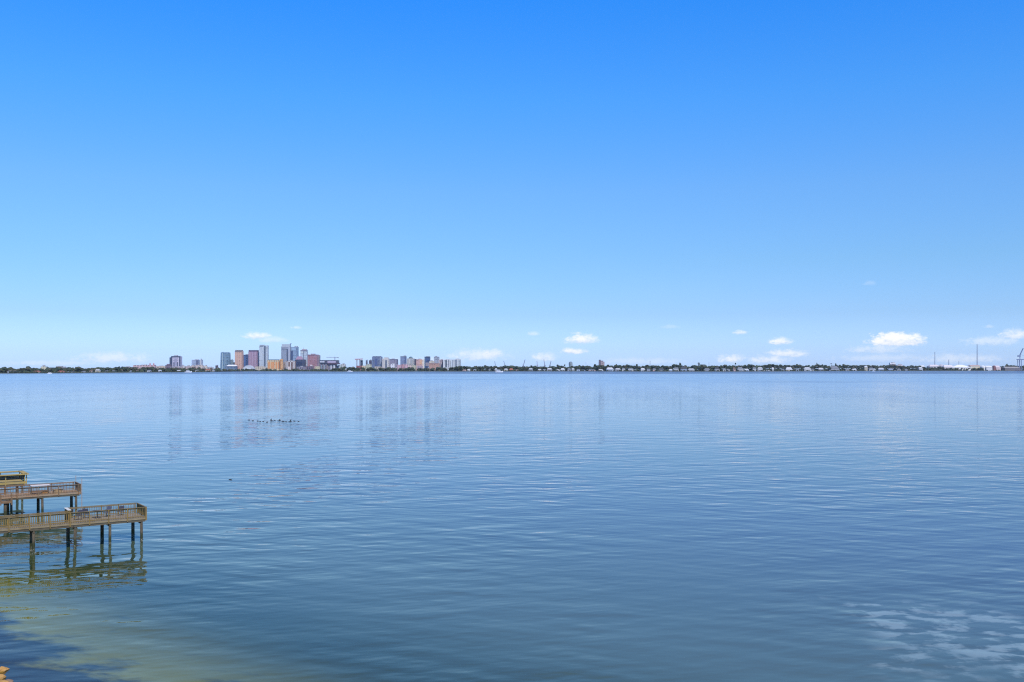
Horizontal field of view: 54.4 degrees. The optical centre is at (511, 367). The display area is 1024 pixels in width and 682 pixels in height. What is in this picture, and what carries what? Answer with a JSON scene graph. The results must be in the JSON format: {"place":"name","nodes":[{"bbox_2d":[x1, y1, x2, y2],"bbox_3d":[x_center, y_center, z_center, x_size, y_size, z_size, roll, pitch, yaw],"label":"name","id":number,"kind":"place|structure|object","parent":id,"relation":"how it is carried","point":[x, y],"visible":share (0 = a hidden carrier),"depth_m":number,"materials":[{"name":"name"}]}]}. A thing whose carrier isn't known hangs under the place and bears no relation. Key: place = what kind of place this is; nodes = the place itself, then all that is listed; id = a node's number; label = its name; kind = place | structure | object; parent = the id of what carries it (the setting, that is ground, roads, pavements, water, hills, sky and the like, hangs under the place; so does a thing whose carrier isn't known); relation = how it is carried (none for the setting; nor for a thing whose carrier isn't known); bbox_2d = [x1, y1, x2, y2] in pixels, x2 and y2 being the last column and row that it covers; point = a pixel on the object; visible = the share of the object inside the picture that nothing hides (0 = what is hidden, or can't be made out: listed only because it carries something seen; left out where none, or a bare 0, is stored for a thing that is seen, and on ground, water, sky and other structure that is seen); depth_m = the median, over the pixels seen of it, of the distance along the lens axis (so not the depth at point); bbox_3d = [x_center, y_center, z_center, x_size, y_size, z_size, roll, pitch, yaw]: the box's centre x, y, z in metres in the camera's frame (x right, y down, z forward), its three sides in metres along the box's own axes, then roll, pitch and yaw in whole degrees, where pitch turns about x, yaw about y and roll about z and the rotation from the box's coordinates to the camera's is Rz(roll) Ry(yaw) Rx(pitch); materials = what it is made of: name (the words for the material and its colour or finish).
{"place":"outdoors","nodes":[
{"label":"outdoors","id":0,"kind":"place"},
{"bbox_2d":[0,561,352,681],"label":"seabed","id":1,"kind":"structure","parent":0,"point":[51,630],"depth_m":64.10,"materials":[{"name":"sand"}]},
{"bbox_2d":[0,666,8,672],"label":"shore rock","id":2,"kind":"object","parent":1,"relation":"on","point":[3,669],"visible":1,"depth_m":55.81,"materials":[{"name":"beige stone"}]},
{"bbox_2d":[0,470,28,500],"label":"fishing pier","id":3,"kind":"structure","parent":1,"relation":"on","point":[17,479],"depth_m":127.01,"materials":[{"name":"yellow wood"}]},
{"bbox_2d":[0,481,81,519],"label":"fishing pier","id":4,"kind":"structure","parent":1,"relation":"on","point":[6,499],"depth_m":114.21,"materials":[{"name":"beige wood"}]},
{"bbox_2d":[30,484,49,493],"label":"work table","id":5,"kind":"object","parent":4,"relation":"on","point":[38,485],"visible":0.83,"depth_m":114.37,"materials":[{"name":"white wood"}]},
{"bbox_2d":[0,503,146,570],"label":"fishing pier","id":6,"kind":"structure","parent":1,"relation":"on","point":[69,522],"depth_m":93.72,"materials":[{"name":"brown wood"}]},
{"bbox_2d":[74,510,82,519],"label":"deck chair","id":7,"kind":"object","parent":6,"relation":"on","point":[80,511],"visible":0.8,"depth_m":94.93,"materials":[{"name":"brown wood"}]},
{"bbox_2d":[0,371,1023,681],"bbox_3d":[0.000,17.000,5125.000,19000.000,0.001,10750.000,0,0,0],"label":"water","id":8,"kind":"structure","parent":0,"point":[622,527],"depth_m":113.78,"materials":[{"name":"blue liquid"}]},
{"bbox_2d":[0,369,1023,373],"bbox_3d":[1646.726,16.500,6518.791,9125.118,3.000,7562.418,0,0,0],"label":"land","id":9,"kind":"structure","parent":0,"point":[493,369],"depth_m":4515.31,"materials":[{"name":"green plant"}]},
{"bbox_2d":[0,366,209,372],"bbox_3d":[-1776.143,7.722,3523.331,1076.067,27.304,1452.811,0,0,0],"label":"treeline","id":10,"kind":"object","parent":9,"relation":"on","point":[28,369],"visible":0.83,"depth_m":3459.28,"materials":[{"name":"green plant"}]},
{"bbox_2d":[133,364,146,368],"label":"building","id":11,"kind":"structure","parent":9,"relation":"on","point":[140,366],"depth_m":4760.21,"materials":[{"name":"white concrete"}]},
{"bbox_2d":[171,355,181,366],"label":"office tower","id":12,"kind":"structure","parent":9,"relation":"on","point":[176,360],"depth_m":5049.68,"materials":[{"name":"grey concrete"}]},
{"bbox_2d":[192,359,199,364],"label":"office tower","id":13,"kind":"structure","parent":9,"relation":"on","point":[196,362],"depth_m":5199.91,"materials":[{"name":"blue glass"}]},
{"bbox_2d":[220,352,230,369],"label":"office tower","id":14,"kind":"structure","parent":9,"relation":"on","point":[225,359],"depth_m":6251.49,"materials":[{"name":"blue glass"}]},
{"bbox_2d":[225,365,237,369],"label":"exhibition hall","id":15,"kind":"structure","parent":9,"relation":"on","point":[227,367],"depth_m":6103.00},
{"bbox_2d":[235,350,243,369],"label":"office tower","id":16,"kind":"structure","parent":9,"relation":"on","point":[239,358],"depth_m":6220.35,"materials":[{"name":"concrete"}]},
{"bbox_2d":[244,354,247,366],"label":"office tower","id":17,"kind":"structure","parent":9,"relation":"on","point":[246,360],"depth_m":6600.14,"materials":[{"name":"blue glass"}]},
{"bbox_2d":[243,365,254,369],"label":"arched hall","id":18,"kind":"structure","parent":9,"relation":"on","point":[249,367],"depth_m":6104.00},
{"bbox_2d":[248,350,258,367],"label":"office tower","id":19,"kind":"structure","parent":9,"relation":"on","point":[253,358],"depth_m":6300.36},
{"bbox_2d":[255,366,265,369],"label":"building","id":20,"kind":"structure","parent":9,"relation":"on","point":[259,368],"depth_m":6100.54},
{"bbox_2d":[259,345,268,366],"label":"office tower","id":21,"kind":"structure","parent":9,"relation":"on","point":[263,354],"depth_m":6279.77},
{"bbox_2d":[267,359,279,369],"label":"apartment block","id":22,"kind":"structure","parent":9,"relation":"on","point":[272,364],"depth_m":6119.91,"materials":[{"name":"orange concrete"}]},
{"bbox_2d":[280,359,282,369],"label":"apartment block","id":23,"kind":"structure","parent":9,"relation":"on","point":[281,364],"depth_m":6110.00,"materials":[{"name":"beige concrete"}]},
{"bbox_2d":[281,343,291,361],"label":"office tower","id":24,"kind":"structure","parent":9,"relation":"on","point":[285,352],"depth_m":6549.97,"materials":[{"name":"glass"}]},
{"bbox_2d":[286,360,295,369],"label":"apartment block","id":25,"kind":"structure","parent":9,"relation":"on","point":[290,364],"depth_m":6110.00,"materials":[{"name":"white concrete"}]},
{"bbox_2d":[291,346,298,360],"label":"office tower","id":26,"kind":"structure","parent":9,"relation":"on","point":[294,352],"depth_m":6569.82,"materials":[{"name":"blue glass"}]},
{"bbox_2d":[295,356,305,368],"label":"apartment block","id":27,"kind":"structure","parent":9,"relation":"on","point":[300,360],"depth_m":6300.00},
{"bbox_2d":[300,348,307,365],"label":"office tower","id":28,"kind":"structure","parent":9,"relation":"on","point":[303,353],"depth_m":6340.00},
{"bbox_2d":[306,365,313,369],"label":"building","id":29,"kind":"structure","parent":9,"relation":"on","point":[309,367],"depth_m":6107.94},
{"bbox_2d":[308,354,318,368],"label":"office tower","id":30,"kind":"structure","parent":9,"relation":"on","point":[313,359],"depth_m":6360.26,"materials":[{"name":"pink concrete"}]},
{"bbox_2d":[319,360,339,369],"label":"construction building","id":31,"kind":"structure","parent":9,"relation":"on","point":[328,364],"depth_m":6114.00,"materials":[{"name":"grey concrete"}]},
{"bbox_2d":[211,366,464,370],"bbox_3d":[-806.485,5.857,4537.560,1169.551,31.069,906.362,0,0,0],"label":"treeline","id":32,"kind":"object","parent":9,"relation":"on","point":[458,368],"visible":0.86,"depth_m":4657.27,"materials":[{"name":"green plant"}]},
{"bbox_2d":[372,356,382,367],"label":"office tower","id":33,"kind":"structure","parent":9,"relation":"on","point":[376,361],"depth_m":6250.49,"materials":[{"name":"blue glass"}]},
{"bbox_2d":[382,357,389,367],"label":"apartment block","id":34,"kind":"structure","parent":9,"relation":"on","point":[385,362],"depth_m":6220.00,"materials":[{"name":"white concrete"}]},
{"bbox_2d":[390,359,397,367],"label":"office tower","id":35,"kind":"structure","parent":9,"relation":"on","point":[395,361],"depth_m":6350.21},
{"bbox_2d":[400,355,406,367],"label":"office tower","id":36,"kind":"structure","parent":9,"relation":"on","point":[403,359],"depth_m":6399.84,"materials":[{"name":"blue glass"}]},
{"bbox_2d":[407,357,414,364],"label":"apartment block","id":37,"kind":"structure","parent":9,"relation":"on","point":[410,360],"depth_m":6300.00,"materials":[{"name":"grey concrete"}]},
{"bbox_2d":[416,359,421,369],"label":"apartment block","id":38,"kind":"structure","parent":9,"relation":"on","point":[418,362],"depth_m":6240.00,"materials":[{"name":"concrete"}]},
{"bbox_2d":[424,356,429,367],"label":"office tower","id":39,"kind":"structure","parent":9,"relation":"on","point":[426,361],"depth_m":6320.14,"materials":[{"name":"blue glass"}]},
{"bbox_2d":[429,363,438,368],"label":"building","id":40,"kind":"structure","parent":9,"relation":"on","point":[433,365],"depth_m":6159.92,"materials":[{"name":"concrete"}]},
{"bbox_2d":[434,356,438,362],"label":"office tower","id":41,"kind":"structure","parent":9,"relation":"on","point":[436,359],"depth_m":6520.00,"materials":[{"name":"grey concrete"}]},
{"bbox_2d":[439,359,442,367],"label":"apartment block","id":42,"kind":"structure","parent":9,"relation":"on","point":[441,363],"depth_m":6200.00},
{"bbox_2d":[443,359,450,369],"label":"apartment block","id":43,"kind":"structure","parent":9,"relation":"on","point":[447,363],"depth_m":6170.00,"materials":[{"name":"white concrete"}]},
{"bbox_2d":[451,359,460,366],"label":"apartment block","id":44,"kind":"structure","parent":9,"relation":"on","point":[455,362],"depth_m":6160.00,"materials":[{"name":"white concrete"}]},
{"bbox_2d":[462,364,920,370],"bbox_3d":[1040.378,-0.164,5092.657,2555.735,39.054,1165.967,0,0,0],"label":"treeline","id":45,"kind":"object","parent":9,"relation":"on","point":[667,368],"visible":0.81,"depth_m":4788.77,"materials":[{"name":"green plant"}]},
{"bbox_2d":[829,366,838,370],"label":"waterfront house","id":46,"kind":"structure","parent":9,"relation":"on","point":[836,368],"depth_m":5096.37,"materials":[{"name":"white"}]},
{"bbox_2d":[951,365,970,369],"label":"storage shed","id":47,"kind":"structure","parent":9,"relation":"on","point":[960,366],"depth_m":5707.71,"materials":[{"name":"white metal"}]},
{"bbox_2d":[919,365,1023,370],"bbox_3d":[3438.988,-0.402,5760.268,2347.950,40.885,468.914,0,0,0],"label":"treeline","id":48,"kind":"object","parent":9,"relation":"on","point":[940,369],"visible":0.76,"depth_m":5664.07,"materials":[{"name":"green plant"}]},
{"bbox_2d":[968,365,979,367],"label":"storage shed","id":49,"kind":"structure","parent":9,"relation":"on","point":[974,366],"depth_m":5747.71,"materials":[{"name":"white metal"}]},
{"bbox_2d":[985,366,992,369],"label":"storage shed","id":50,"kind":"structure","parent":9,"relation":"on","point":[988,367],"depth_m":5707.71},
{"bbox_2d":[1001,367,1020,370],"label":"storage shed","id":51,"kind":"structure","parent":9,"relation":"on","point":[1012,368],"depth_m":5697.71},
{"bbox_2d":[1017,348,1023,370],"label":"gantry crane","id":52,"kind":"object","parent":9,"relation":"on","point":[1019,356],"visible":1,"depth_m":5710.71,"materials":[{"name":"grey metal"}]},
{"bbox_2d":[0,0,1023,368],"label":"sky","id":53,"kind":"structure","parent":0,"point":[477,183],"materials":[{"name":"blue"}]}
]}

